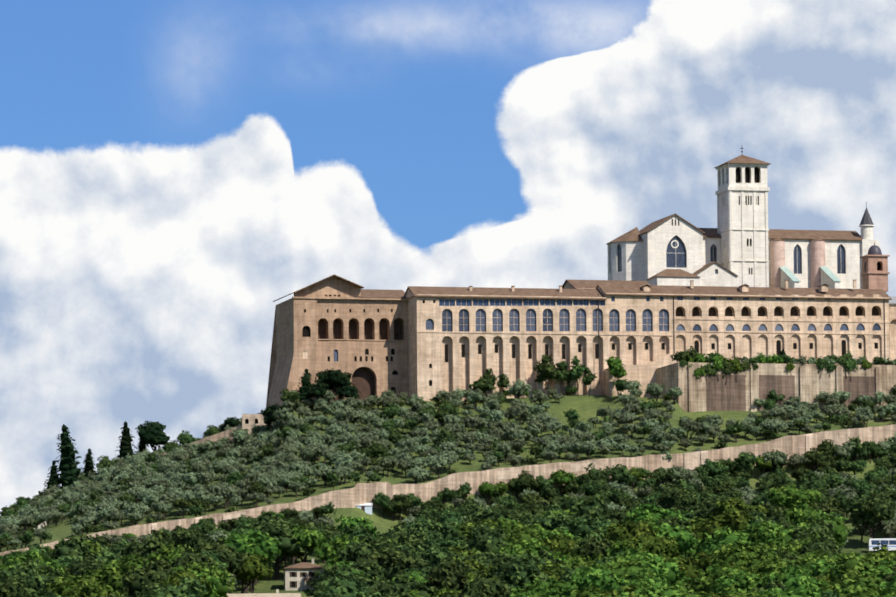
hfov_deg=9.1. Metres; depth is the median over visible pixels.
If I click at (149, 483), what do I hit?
olive tree
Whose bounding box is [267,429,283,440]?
olive tree
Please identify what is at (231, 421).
dark round tree
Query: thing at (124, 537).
tree
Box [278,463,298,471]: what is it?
olive tree
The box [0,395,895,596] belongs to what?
hill
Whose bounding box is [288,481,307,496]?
olive tree
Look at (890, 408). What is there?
olive tree
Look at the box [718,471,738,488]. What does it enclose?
dark olive tree
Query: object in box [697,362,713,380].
ivy wall
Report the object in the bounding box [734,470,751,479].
dark olive tree
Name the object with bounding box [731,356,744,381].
ivy wall
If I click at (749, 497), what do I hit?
olive tree
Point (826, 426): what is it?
shrub
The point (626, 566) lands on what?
broadleaf tree
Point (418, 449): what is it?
olive tree
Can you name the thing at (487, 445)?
olive tree
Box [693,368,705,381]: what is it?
ivy wall
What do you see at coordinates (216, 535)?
olive tree
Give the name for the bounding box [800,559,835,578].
broadleaf tree
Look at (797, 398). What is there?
olive tree
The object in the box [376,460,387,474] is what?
dark olive tree
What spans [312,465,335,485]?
olive tree
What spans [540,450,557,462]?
olive tree
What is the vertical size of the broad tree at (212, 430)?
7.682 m
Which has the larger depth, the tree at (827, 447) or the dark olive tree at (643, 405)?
the dark olive tree at (643, 405)
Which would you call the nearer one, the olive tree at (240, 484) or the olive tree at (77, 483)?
the olive tree at (240, 484)
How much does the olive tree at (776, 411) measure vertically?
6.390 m
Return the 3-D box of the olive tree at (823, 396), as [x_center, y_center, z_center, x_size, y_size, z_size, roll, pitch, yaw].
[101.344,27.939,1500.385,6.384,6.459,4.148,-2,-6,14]
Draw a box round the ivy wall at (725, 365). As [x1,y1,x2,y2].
[720,360,735,382]
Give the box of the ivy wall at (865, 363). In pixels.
[861,357,872,375]
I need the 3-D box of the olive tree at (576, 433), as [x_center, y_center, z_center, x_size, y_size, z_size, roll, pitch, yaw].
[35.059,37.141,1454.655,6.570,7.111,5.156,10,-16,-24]
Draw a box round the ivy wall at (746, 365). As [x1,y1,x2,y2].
[741,361,751,369]
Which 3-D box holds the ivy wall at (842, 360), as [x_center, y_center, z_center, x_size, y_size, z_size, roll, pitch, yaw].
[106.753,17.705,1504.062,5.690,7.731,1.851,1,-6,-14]
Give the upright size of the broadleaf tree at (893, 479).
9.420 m
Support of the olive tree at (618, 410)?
on the hill
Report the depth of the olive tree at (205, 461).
1461.53 m
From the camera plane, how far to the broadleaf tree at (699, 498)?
1414.41 m
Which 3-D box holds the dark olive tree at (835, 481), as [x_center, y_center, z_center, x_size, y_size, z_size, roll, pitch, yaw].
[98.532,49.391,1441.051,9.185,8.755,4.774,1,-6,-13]
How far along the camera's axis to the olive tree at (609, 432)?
1462.37 m
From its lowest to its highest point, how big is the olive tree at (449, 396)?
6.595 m
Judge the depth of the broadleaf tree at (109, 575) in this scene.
1219.59 m
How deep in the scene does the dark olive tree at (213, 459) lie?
1464.98 m
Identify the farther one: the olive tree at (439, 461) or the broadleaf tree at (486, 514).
the olive tree at (439, 461)
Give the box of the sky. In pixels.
[0,0,895,515]
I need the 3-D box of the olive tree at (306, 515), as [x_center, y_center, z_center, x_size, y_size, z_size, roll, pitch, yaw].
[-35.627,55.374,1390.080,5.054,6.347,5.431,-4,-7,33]
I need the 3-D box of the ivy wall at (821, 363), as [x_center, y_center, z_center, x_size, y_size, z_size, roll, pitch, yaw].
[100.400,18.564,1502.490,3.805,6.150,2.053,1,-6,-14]
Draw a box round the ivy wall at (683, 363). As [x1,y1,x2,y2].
[679,359,688,370]
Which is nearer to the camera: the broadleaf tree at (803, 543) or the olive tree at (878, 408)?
the broadleaf tree at (803, 543)
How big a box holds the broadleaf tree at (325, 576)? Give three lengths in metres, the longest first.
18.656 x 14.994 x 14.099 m
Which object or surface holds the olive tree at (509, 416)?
on the hill
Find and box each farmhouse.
[227,589,300,596]
[282,559,323,590]
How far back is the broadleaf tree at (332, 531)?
1336.58 m
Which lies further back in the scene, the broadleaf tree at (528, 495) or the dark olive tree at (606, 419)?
the dark olive tree at (606, 419)
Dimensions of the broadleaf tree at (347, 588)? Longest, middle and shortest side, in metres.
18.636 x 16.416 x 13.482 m
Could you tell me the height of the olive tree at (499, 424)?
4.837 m
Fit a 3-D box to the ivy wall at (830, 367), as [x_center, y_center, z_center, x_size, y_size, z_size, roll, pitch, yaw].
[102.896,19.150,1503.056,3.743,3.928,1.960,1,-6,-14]
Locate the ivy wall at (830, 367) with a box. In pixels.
[825,363,837,376]
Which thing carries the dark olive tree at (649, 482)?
on the hill
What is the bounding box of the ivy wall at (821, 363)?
[815,356,828,378]
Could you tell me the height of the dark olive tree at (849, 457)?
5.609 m
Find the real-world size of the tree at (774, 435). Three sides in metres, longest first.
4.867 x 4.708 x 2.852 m
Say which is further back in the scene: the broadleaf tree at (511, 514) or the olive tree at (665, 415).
the olive tree at (665, 415)
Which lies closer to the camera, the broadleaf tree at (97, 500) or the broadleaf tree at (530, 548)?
the broadleaf tree at (530, 548)
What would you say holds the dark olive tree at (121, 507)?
on the hill
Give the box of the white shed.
[355,503,372,514]
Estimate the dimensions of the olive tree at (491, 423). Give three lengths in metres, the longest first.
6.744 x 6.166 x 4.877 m
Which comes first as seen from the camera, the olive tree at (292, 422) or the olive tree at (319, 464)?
the olive tree at (319, 464)
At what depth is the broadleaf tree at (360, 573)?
1197.59 m
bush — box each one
[522,390,529,396]
[662,394,671,400]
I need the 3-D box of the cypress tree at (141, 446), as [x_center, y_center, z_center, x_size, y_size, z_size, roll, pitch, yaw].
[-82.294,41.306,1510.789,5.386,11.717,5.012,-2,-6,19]
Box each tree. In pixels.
[0,505,14,515]
[0,521,18,531]
[0,523,14,533]
[0,532,13,551]
[0,549,49,566]
[0,560,51,595]
[0,566,8,573]
[0,567,49,590]
[0,576,28,596]
[1,515,20,535]
[2,509,17,517]
[2,543,51,560]
[7,539,21,548]
[9,579,54,596]
[10,496,31,507]
[13,514,35,531]
[17,531,33,547]
[18,504,30,516]
[20,558,62,576]
[22,506,37,514]
[23,527,35,544]
[24,508,40,526]
[28,496,44,503]
[34,528,46,543]
[36,512,52,527]
[37,505,51,511]
[38,499,45,506]
[39,557,68,576]
[39,568,48,575]
[40,514,51,527]
[40,569,62,584]
[41,495,53,500]
[41,531,51,543]
[41,594,68,596]
[43,485,58,495]
[43,499,56,506]
[43,511,64,526]
[44,460,61,490]
[45,574,109,596]
[46,505,58,522]
[46,508,58,523]
[49,535,101,563]
[49,540,102,556]
[51,499,65,505]
[53,555,77,566]
[54,424,84,489]
[54,487,64,497]
[56,491,63,499]
[56,500,72,519]
[57,488,79,511]
[62,578,111,596]
[63,557,105,577]
[63,557,114,570]
[64,512,75,520]
[66,533,102,550]
[69,496,79,504]
[69,506,78,515]
[69,551,119,566]
[70,481,81,488]
[70,524,83,534]
[71,485,83,492]
[71,515,94,533]
[73,499,92,516]
[76,563,126,594]
[78,471,86,479]
[78,487,90,495]
[78,492,90,500]
[79,505,93,515]
[81,500,97,507]
[81,525,91,533]
[82,448,96,479]
[82,480,98,486]
[85,481,102,491]
[86,471,98,479]
[87,510,102,525]
[88,490,107,499]
[93,497,102,504]
[93,534,109,545]
[94,473,109,480]
[94,536,107,545]
[95,502,108,520]
[96,455,114,470]
[96,494,113,499]
[97,465,115,473]
[98,488,107,495]
[99,480,115,487]
[100,504,119,528]
[100,585,120,596]
[102,484,112,492]
[102,532,122,545]
[104,521,119,529]
[105,490,118,496]
[106,554,149,573]
[107,543,130,560]
[108,485,120,492]
[109,493,123,501]
[109,508,123,529]
[109,593,142,596]
[110,500,126,507]
[111,466,128,476]
[112,457,123,464]
[112,471,129,485]
[114,421,136,460]
[116,477,131,485]
[116,502,125,524]
[117,461,133,469]
[118,484,128,491]
[118,492,135,503]
[118,559,175,596]
[120,533,127,540]
[122,462,140,470]
[122,507,141,525]
[123,453,145,464]
[124,501,147,524]
[124,528,172,560]
[124,533,138,537]
[125,469,141,480]
[125,513,143,524]
[126,480,142,488]
[126,483,147,502]
[127,536,143,542]
[133,459,151,466]
[133,475,147,484]
[135,421,169,451]
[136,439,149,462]
[136,465,146,474]
[136,488,159,498]
[136,582,154,596]
[137,449,151,460]
[139,466,153,475]
[142,475,155,489]
[142,476,157,487]
[142,492,158,513]
[143,576,207,596]
[143,583,169,595]
[145,454,158,462]
[145,517,156,523]
[146,463,158,472]
[146,513,163,522]
[146,543,195,565]
[147,451,163,455]
[150,500,172,518]
[151,472,162,477]
[152,479,168,487]
[152,485,165,492]
[153,447,167,452]
[155,454,172,459]
[155,571,207,596]
[156,559,173,571]
[157,490,176,502]
[158,457,168,463]
[158,461,170,473]
[158,503,172,519]
[160,462,180,472]
[162,440,180,450]
[162,471,177,484]
[165,570,213,596]
[166,444,181,452]
[167,487,183,507]
[168,480,184,488]
[168,550,221,569]
[169,472,184,482]
[169,497,184,515]
[169,529,208,552]
[170,545,214,571]
[171,447,187,454]
[171,451,188,461]
[172,525,185,530]
[172,561,234,596]
[173,463,188,473]
[173,498,192,518]
[177,430,199,445]
[179,447,194,458]
[179,471,201,485]
[179,490,197,513]
[181,442,195,457]
[183,484,192,490]
[185,463,195,473]
[187,443,205,458]
[188,519,205,529]
[189,457,201,464]
[189,505,203,516]
[189,523,204,534]
[190,483,207,492]
[191,450,201,458]
[191,461,207,473]
[191,497,203,506]
[191,570,220,596]
[194,489,210,501]
[196,471,212,484]
[197,500,209,514]
[197,517,217,534]
[198,444,209,453]
[200,458,211,466]
[201,537,250,594]
[202,551,227,573]
[203,425,219,435]
[203,439,219,450]
[204,438,221,450]
[204,449,222,457]
[204,451,215,462]
[204,495,223,510]
[205,530,227,544]
[206,464,219,473]
[206,483,222,495]
[206,527,228,535]
[208,471,217,483]
[210,454,222,461]
[211,458,231,473]
[216,447,229,457]
[217,520,230,530]
[218,474,228,481]
[219,416,238,430]
[219,436,230,443]
[219,482,229,487]
[220,456,234,460]
[220,459,237,473]
[220,463,229,474]
[220,485,236,508]
[220,529,281,593]
[221,444,233,457]
[223,464,235,474]
[224,424,236,434]
[225,506,234,512]
[226,448,240,457]
[226,472,241,485]
[226,518,237,528]
[226,571,238,590]
[227,521,281,591]
[229,428,248,436]
[229,469,239,473]
[229,496,241,510]
[230,553,273,593]
[233,430,247,446]
[236,464,247,473]
[236,480,246,489]
[236,488,247,505]
[237,457,246,463]
[237,514,252,526]
[238,445,249,459]
[239,433,252,446]
[240,452,249,462]
[242,477,250,489]
[243,437,256,447]
[244,469,261,480]
[245,446,259,463]
[245,481,266,504]
[246,491,265,507]
[247,516,255,523]
[247,519,262,528]
[248,509,289,568]
[250,424,271,433]
[250,451,261,458]
[250,463,267,473]
[251,558,271,592]
[252,439,267,448]
[252,454,264,462]
[255,436,268,441]
[256,432,267,438]
[257,519,309,580]
[258,443,275,456]
[258,469,279,494]
[258,474,276,495]
[259,456,277,465]
[260,446,273,456]
[261,403,282,431]
[263,464,277,471]
[263,485,281,497]
[263,498,273,504]
[266,436,283,446]
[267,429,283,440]
[268,511,283,518]
[271,419,284,430]
[271,459,286,472]
[273,407,293,426]
[273,444,295,454]
[273,451,286,460]
[275,426,291,442]
[277,472,294,492]
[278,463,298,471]
[278,469,291,474]
[279,553,301,564]
[280,388,299,402]
[280,400,302,412]
[280,508,299,517]
[283,441,300,452]
[283,514,298,522]
[284,453,301,462]
[285,435,297,440]
[285,439,302,443]
[286,415,307,430]
[286,428,300,436]
[286,470,304,480]
[288,461,304,471]
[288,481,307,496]
[288,525,329,561]
[290,440,303,455]
[291,400,305,418]
[292,476,309,491]
[294,519,311,528]
[295,369,314,407]
[296,404,309,418]
[296,421,318,436]
[297,464,313,485]
[297,509,313,522]
[298,436,308,447]
[300,398,314,407]
[300,447,314,461]
[301,487,315,498]
[303,410,321,424]
[303,416,316,424]
[303,562,366,596]
[305,429,319,437]
[305,436,324,455]
[305,478,317,487]
[306,440,319,459]
[308,382,328,411]
[310,507,322,519]
[311,445,319,463]
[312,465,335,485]
[313,516,334,525]
[313,547,322,563]
[314,368,353,407]
[314,398,326,405]
[314,400,331,416]
[314,463,328,467]
[314,522,324,526]
[314,526,328,556]
[315,415,325,430]
[315,444,337,463]
[315,524,335,529]
[318,501,336,517]
[318,526,345,542]
[318,533,365,565]
[319,406,333,417]
[319,569,382,596]
[320,433,340,446]
[321,389,335,405]
[321,415,338,425]
[322,448,335,465]
[323,523,375,548]
[323,593,340,596]
[325,423,343,443]
[326,450,345,461]
[326,560,350,571]
[327,472,338,481]
[327,480,336,490]
[327,565,362,574]
[329,399,344,408]
[330,441,346,449]
[331,419,347,429]
[332,409,340,416]
[332,451,346,460]
[333,454,352,466]
[333,465,349,484]
[334,514,379,536]
[335,384,360,398]
[335,404,359,421]
[336,397,353,407]
[336,534,379,564]
[337,440,355,453]
[338,421,357,433]
[338,432,359,443]
[339,466,356,483]
[346,460,364,473]
[346,472,361,483]
[347,450,362,459]
[347,562,386,578]
[348,398,363,409]
[348,418,360,424]
[351,410,364,423]
[352,569,379,579]
[355,434,363,444]
[355,442,367,448]
[355,546,429,582]
[355,569,387,592]
[356,455,370,470]
[357,424,372,432]
[358,535,392,545]
[359,435,380,449]
[360,410,377,426]
[361,430,380,439]
[363,396,378,411]
[365,442,387,460]
[365,470,374,479]
[367,471,383,482]
[367,543,402,556]
[368,465,384,473]
[368,573,437,596]
[369,455,376,471]
[371,408,381,414]
[372,427,385,433]
[372,492,390,516]
[373,395,382,410]
[373,541,415,554]
[374,416,388,428]
[376,438,390,457]
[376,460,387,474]
[377,527,408,543]
[378,429,389,439]
[380,419,395,430]
[380,457,398,476]
[381,389,397,397]
[381,396,396,406]
[381,449,393,456]
[382,404,400,418]
[382,508,404,520]
[382,525,416,544]
[382,537,429,551]
[383,500,396,520]
[387,431,406,445]
[389,560,441,581]
[390,427,400,433]
[390,493,412,521]
[391,395,402,403]
[392,445,408,455]
[392,571,428,582]
[393,417,403,430]
[393,521,407,529]
[394,437,420,452]
[394,452,413,474]
[396,590,438,596]
[397,406,408,418]
[397,459,411,477]
[398,392,407,406]
[401,514,414,521]
[401,565,428,578]
[403,506,420,516]
[404,411,417,418]
[404,418,417,437]
[405,393,422,406]
[405,407,416,412]
[405,518,413,523]
[406,466,426,483]
[406,470,426,483]
[406,517,425,529]
[407,493,422,508]
[407,519,459,550]
[408,414,421,429]
[408,428,426,444]
[408,458,429,478]
[410,444,429,456]
[410,544,455,566]
[411,514,435,522]
[412,401,422,408]
[413,427,429,435]
[415,435,431,444]
[415,504,440,519]
[417,405,436,421]
[418,501,427,508]
[420,411,434,423]
[421,447,439,457]
[421,515,439,525]
[422,420,440,431]
[422,558,472,596]
[423,402,434,407]
[424,452,449,478]
[424,469,430,481]
[424,537,462,549]
[429,496,440,502]
[429,501,447,511]
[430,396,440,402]
[430,436,438,446]
[430,509,465,527]
[431,428,440,436]
[433,408,451,426]
[435,389,450,399]
[435,396,454,408]
[435,586,460,596]
[437,401,459,415]
[437,450,459,469]
[437,487,453,507]
[438,429,456,439]
[439,435,454,444]
[440,442,456,451]
[442,414,461,423]
[442,425,456,433]
[442,548,480,568]
[442,551,472,566]
[444,422,461,432]
[444,567,510,596]
[445,392,462,400]
[445,454,456,469]
[446,469,456,474]
[446,534,470,549]
[447,438,461,445]
[448,490,463,500]
[449,398,462,407]
[449,544,483,555]
[450,518,495,540]
[451,387,465,396]
[451,498,463,507]
[453,432,462,440]
[453,505,470,517]
[455,448,463,460]
[456,482,472,499]
[456,550,505,568]
[456,592,491,596]
[458,423,465,431]
[458,497,475,512]
[460,410,472,416]
[460,523,507,552]
[461,389,470,403]
[462,415,480,431]
[462,443,483,452]
[462,519,488,525]
[463,404,474,409]
[463,432,478,443]
[463,449,473,455]
[463,452,475,464]
[463,514,472,523]
[463,559,501,578]
[465,519,523,539]
[466,388,481,406]
[466,391,483,410]
[466,571,493,583]
[467,507,509,524]
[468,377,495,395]
[468,503,485,514]
[473,430,488,449]
[473,497,485,506]
[474,406,489,416]
[477,417,497,428]
[478,426,490,433]
[478,481,498,504]
[480,368,497,394]
[480,394,497,401]
[480,435,500,450]
[480,462,491,469]
[480,484,499,504]
[481,443,491,452]
[481,450,493,458]
[481,504,503,512]
[482,396,502,411]
[484,455,496,468]
[486,495,498,505]
[487,410,504,425]
[489,427,503,437]
[489,448,504,466]
[489,553,517,579]
[490,391,502,396]
[490,538,549,562]
[491,439,504,447]
[491,522,546,537]
[494,481,508,496]
[495,393,507,409]
[495,420,509,430]
[496,442,512,462]
[496,495,517,509]
[497,374,509,391]
[497,518,520,525]
[497,553,547,595]
[499,526,539,543]
[499,540,553,555]
[500,433,509,440]
[500,502,529,520]
[502,422,523,439]
[504,411,515,421]
[504,426,521,440]
[505,438,524,454]
[505,455,520,466]
[507,379,531,398]
[507,401,529,424]
[508,478,523,499]
[509,591,532,596]
[510,399,526,405]
[511,429,525,438]
[511,577,577,596]
[513,447,527,454]
[514,470,539,489]
[516,507,538,515]
[516,512,545,528]
[517,456,525,465]
[519,489,538,496]
[520,493,534,498]
[521,411,530,423]
[521,493,540,505]
[522,502,545,508]
[524,430,532,444]
[524,456,537,464]
[525,415,537,424]
[525,523,556,536]
[527,420,544,436]
[527,424,542,437]
[527,499,543,509]
[528,404,544,414]
[528,444,544,464]
[529,390,547,405]
[529,506,544,516]
[531,437,542,445]
[531,530,573,543]
[531,531,580,557]
[531,548,564,565]
[533,354,557,396]
[534,475,553,499]
[534,509,575,530]
[535,412,555,432]
[538,559,568,571]
[539,436,549,447]
[539,483,558,500]
[539,509,580,516]
[540,403,549,412]
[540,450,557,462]
[540,551,579,564]
[540,592,565,596]
[541,561,569,581]
[543,419,563,433]
[545,503,560,511]
[546,439,558,445]
[547,388,557,398]
[547,443,566,454]
[548,497,562,505]
[550,432,566,441]
[550,469,575,495]
[553,393,564,403]
[553,528,581,539]
[555,361,570,392]
[555,565,584,582]
[556,436,575,452]
[557,494,586,514]
[558,509,602,524]
[560,515,612,537]
[561,479,585,493]
[561,545,603,560]
[562,536,614,558]
[563,409,579,421]
[563,558,600,569]
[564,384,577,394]
[565,440,584,460]
[567,453,575,461]
[568,418,580,428]
[568,492,585,499]
[568,569,623,582]
[569,557,596,564]
[569,564,626,592]
[570,356,587,396]
[570,428,591,438]
[571,583,605,596]
[573,476,581,485]
[573,493,624,525]
[573,527,607,542]
[575,421,593,430]
[577,432,594,441]
[577,473,594,494]
[580,439,598,459]
[581,367,596,396]
[581,483,597,496]
[584,463,610,481]
[589,523,622,535]
[590,417,598,427]
[592,428,606,441]
[592,478,607,492]
[592,550,622,564]
[595,590,642,596]
[596,405,613,418]
[596,487,612,496]
[596,557,655,579]
[597,439,617,454]
[597,442,610,457]
[598,584,647,596]
[599,489,629,505]
[599,509,631,523]
[600,423,613,436]
[601,519,676,543]
[602,420,616,425]
[602,538,643,559]
[603,416,612,421]
[603,427,613,435]
[605,356,626,394]
[606,464,632,483]
[607,481,627,488]
[608,504,625,509]
[609,547,657,563]
[611,412,620,426]
[611,434,629,442]
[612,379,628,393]
[614,406,631,413]
[614,485,635,493]
[615,442,625,454]
[615,494,633,504]
[616,574,681,596]
[618,394,634,404]
[618,503,636,512]
[619,498,633,507]
[619,572,655,582]
[620,410,637,431]
[621,471,637,483]
[622,381,640,391]
[622,400,640,422]
[622,422,642,438]
[622,535,680,558]
[623,489,636,503]
[623,501,688,525]
[624,444,638,454]
[625,396,643,403]
[626,550,691,586]
[628,467,644,488]
[629,388,643,397]
[631,467,650,480]
[632,498,652,508]
[634,439,645,446]
[636,477,655,489]
[637,398,656,416]
[637,425,651,439]
[637,486,652,496]
[638,447,645,453]
[639,417,650,423]
[639,418,659,430]
[639,516,662,525]
[644,406,662,419]
[644,494,658,504]
[645,382,664,401]
[646,436,661,448]
[647,571,667,584]
[649,467,674,491]
[650,429,667,443]
[651,425,663,432]
[651,490,660,496]
[651,521,697,556]
[652,481,688,513]
[652,516,699,557]
[653,444,670,452]
[656,412,673,420]
[656,416,669,424]
[658,422,671,431]
[659,440,675,446]
[659,451,672,459]
[659,465,683,484]
[663,400,671,407]
[663,434,677,448]
[663,555,701,581]
[665,386,682,404]
[666,404,675,414]
[666,581,705,596]
[667,427,686,442]
[673,579,689,588]
[676,466,692,480]
[677,479,697,491]
[680,418,694,437]
[680,438,691,442]
[681,441,691,449]
[683,421,700,439]
[683,510,706,546]
[683,570,733,595]
[684,490,706,512]
[685,500,717,522]
[686,468,698,479]
[687,516,707,548]
[688,477,703,491]
[690,526,750,568]
[692,434,708,445]
[692,472,706,490]
[693,464,709,474]
[694,415,708,423]
[695,508,754,541]
[695,544,737,573]
[696,492,703,501]
[698,420,716,441]
[698,561,750,578]
[700,490,729,503]
[702,458,730,476]
[703,414,723,425]
[703,476,717,488]
[704,591,731,596]
[706,424,722,442]
[707,539,784,571]
[707,572,749,594]
[708,497,768,519]
[710,478,738,489]
[712,481,732,496]
[712,593,728,596]
[713,439,727,449]
[713,473,725,479]
[715,458,733,470]
[716,434,730,447]
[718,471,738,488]
[718,585,755,596]
[719,573,766,592]
[720,561,756,572]
[722,419,746,442]
[723,488,742,501]
[726,418,738,426]
[727,452,753,470]
[729,460,749,472]
[729,593,755,596]
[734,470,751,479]
[734,590,768,596]
[735,477,749,489]
[735,485,757,494]
[739,508,761,516]
[740,422,754,438]
[741,416,754,423]
[741,491,756,503]
[742,520,794,545]
[745,578,786,594]
[747,412,757,417]
[747,511,783,532]
[748,452,760,472]
[749,426,760,440]
[749,491,769,505]
[749,540,761,549]
[752,416,765,434]
[752,455,773,474]
[752,556,811,578]
[754,397,764,410]
[754,587,806,596]
[755,541,796,554]
[756,490,769,498]
[757,473,778,490]
[758,506,794,529]
[759,408,779,419]
[760,418,773,436]
[760,458,787,472]
[760,472,774,486]
[761,563,828,596]
[762,398,774,416]
[762,452,786,472]
[762,503,788,516]
[764,548,800,564]
[765,419,788,433]
[766,389,784,400]
[766,449,788,461]
[766,484,823,510]
[769,405,786,418]
[769,431,781,440]
[772,474,787,488]
[773,468,787,476]
[774,473,796,488]
[774,501,826,525]
[777,481,792,489]
[779,558,794,566]
[780,405,795,420]
[781,398,797,405]
[783,421,793,431]
[784,531,827,546]
[785,532,820,555]
[787,396,801,401]
[787,411,802,427]
[787,518,836,554]
[788,407,805,418]
[788,452,807,468]
[789,465,813,482]
[792,401,809,406]
[792,416,810,422]
[793,420,805,434]
[793,553,834,567]
[794,549,840,564]
[795,403,811,413]
[795,513,848,547]
[797,477,828,505]
[797,534,841,554]
[798,423,816,433]
[798,470,819,484]
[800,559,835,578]
[801,412,813,419]
[802,447,828,470]
[804,460,812,468]
[806,402,819,412]
[807,512,851,539]
[809,496,840,513]
[812,410,824,423]
[812,490,827,504]
[812,579,832,589]
[813,575,833,582]
[814,391,836,402]
[814,424,821,431]
[814,471,826,477]
[815,463,834,473]
[816,438,837,467]
[816,455,835,467]
[817,488,829,495]
[817,489,850,507]
[818,473,845,488]
[821,404,838,411]
[821,469,838,481]
[821,550,838,556]
[821,575,895,596]
[822,550,885,583]
[822,590,839,596]
[824,398,839,405]
[824,408,838,421]
[827,485,858,512]
[832,389,850,404]
[832,440,860,461]
[833,457,851,473]
[834,569,881,588]
[835,408,852,416]
[838,416,852,428]
[839,474,863,488]
[841,473,857,481]
[842,436,870,460]
[842,494,854,517]
[843,490,895,536]
[844,453,852,460]
[847,461,864,476]
[848,402,858,417]
[848,416,859,428]
[848,490,895,537]
[851,479,879,496]
[854,395,872,402]
[854,405,870,425]
[854,523,870,542]
[857,411,876,426]
[859,399,875,408]
[862,440,876,463]
[862,565,894,585]
[863,470,881,482]
[865,543,895,564]
[867,465,890,477]
[868,478,890,489]
[870,390,889,404]
[871,444,894,458]
[871,483,895,489]
[873,405,883,419]
[873,455,889,467]
[874,438,895,450]
[874,462,892,469]
[876,475,891,486]
[876,484,895,501]
[876,523,895,537]
[877,572,895,591]
[878,410,889,421]
[878,518,895,537]
[879,557,895,570]
[881,402,895,422]
[881,564,895,583]
[884,394,895,403]
[885,437,895,453]
[887,432,895,444]
[888,468,895,474]
[889,454,895,467]
[890,384,895,394]
[891,474,895,488]
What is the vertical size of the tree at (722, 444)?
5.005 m
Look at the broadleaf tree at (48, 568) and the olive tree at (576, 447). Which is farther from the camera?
the olive tree at (576, 447)
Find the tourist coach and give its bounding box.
[868,538,895,551]
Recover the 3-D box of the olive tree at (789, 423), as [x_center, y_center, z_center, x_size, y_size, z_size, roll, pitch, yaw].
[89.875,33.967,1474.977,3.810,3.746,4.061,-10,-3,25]
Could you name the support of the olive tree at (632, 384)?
on the hill
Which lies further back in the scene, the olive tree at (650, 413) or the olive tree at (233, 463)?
the olive tree at (650, 413)
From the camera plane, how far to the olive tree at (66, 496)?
1457.67 m
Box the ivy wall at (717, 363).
[712,353,727,380]
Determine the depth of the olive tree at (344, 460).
1424.59 m
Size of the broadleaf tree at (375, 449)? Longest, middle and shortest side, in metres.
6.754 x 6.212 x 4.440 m
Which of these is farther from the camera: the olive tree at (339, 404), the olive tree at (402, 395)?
the olive tree at (402, 395)
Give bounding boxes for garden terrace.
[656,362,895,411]
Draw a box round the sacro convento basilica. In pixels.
[266,148,895,407]
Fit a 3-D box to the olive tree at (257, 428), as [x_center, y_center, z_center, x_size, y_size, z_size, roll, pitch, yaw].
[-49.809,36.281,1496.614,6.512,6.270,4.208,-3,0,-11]
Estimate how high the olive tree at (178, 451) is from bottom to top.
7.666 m
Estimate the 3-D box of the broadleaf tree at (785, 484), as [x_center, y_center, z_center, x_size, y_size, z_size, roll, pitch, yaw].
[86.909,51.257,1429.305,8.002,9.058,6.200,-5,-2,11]
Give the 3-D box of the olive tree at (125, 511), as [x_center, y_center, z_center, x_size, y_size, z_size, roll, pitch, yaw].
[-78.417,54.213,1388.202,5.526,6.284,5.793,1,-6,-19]
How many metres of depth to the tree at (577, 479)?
1430.28 m
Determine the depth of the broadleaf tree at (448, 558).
1251.27 m
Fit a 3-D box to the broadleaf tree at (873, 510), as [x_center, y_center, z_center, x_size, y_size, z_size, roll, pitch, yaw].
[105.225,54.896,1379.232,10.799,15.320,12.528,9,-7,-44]
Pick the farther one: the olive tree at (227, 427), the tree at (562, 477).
the olive tree at (227, 427)
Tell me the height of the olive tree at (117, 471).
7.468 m
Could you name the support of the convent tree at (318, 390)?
on the hill
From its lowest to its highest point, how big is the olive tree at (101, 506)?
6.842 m
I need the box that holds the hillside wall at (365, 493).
[0,424,895,555]
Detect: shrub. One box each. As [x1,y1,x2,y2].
[0,538,13,549]
[90,525,99,532]
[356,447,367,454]
[357,404,370,412]
[584,449,596,456]
[654,402,663,409]
[670,351,688,361]
[678,346,696,361]
[689,353,707,362]
[695,353,708,362]
[705,356,713,362]
[719,354,729,361]
[741,356,749,362]
[749,356,759,362]
[756,353,773,362]
[760,428,776,439]
[767,353,783,363]
[779,354,793,363]
[792,356,807,363]
[806,356,817,363]
[820,420,831,430]
[823,357,835,363]
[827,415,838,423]
[828,354,838,363]
[838,414,847,419]
[853,356,863,364]
[856,458,867,467]
[872,356,884,364]
[872,356,889,364]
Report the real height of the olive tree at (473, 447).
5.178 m
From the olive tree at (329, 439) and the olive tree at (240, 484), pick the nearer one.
the olive tree at (240, 484)
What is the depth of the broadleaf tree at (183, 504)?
1386.62 m
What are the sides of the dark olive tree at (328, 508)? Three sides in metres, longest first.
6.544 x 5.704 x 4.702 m
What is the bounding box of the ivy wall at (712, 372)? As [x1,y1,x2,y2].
[708,369,717,380]
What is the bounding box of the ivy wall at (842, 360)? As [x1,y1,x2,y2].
[836,350,854,378]
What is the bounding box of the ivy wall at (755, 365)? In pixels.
[752,363,758,369]
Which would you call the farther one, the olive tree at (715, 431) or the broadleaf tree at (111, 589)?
the olive tree at (715, 431)
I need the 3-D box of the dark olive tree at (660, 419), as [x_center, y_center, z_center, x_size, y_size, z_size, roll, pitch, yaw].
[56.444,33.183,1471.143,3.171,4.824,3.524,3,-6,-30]
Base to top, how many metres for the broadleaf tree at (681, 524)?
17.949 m
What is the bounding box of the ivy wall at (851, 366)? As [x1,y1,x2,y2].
[845,358,858,372]
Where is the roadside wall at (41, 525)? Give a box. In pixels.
[21,520,52,534]
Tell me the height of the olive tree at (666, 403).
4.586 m
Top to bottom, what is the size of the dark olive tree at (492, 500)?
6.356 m
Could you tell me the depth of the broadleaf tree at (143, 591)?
1195.60 m
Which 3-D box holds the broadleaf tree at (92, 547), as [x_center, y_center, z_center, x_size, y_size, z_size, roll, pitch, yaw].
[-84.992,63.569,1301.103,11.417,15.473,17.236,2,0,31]
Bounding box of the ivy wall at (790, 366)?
[786,362,794,371]
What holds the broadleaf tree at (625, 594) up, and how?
on the hill
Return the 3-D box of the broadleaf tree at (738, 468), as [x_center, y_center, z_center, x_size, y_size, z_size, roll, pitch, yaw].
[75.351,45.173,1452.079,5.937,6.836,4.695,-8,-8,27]

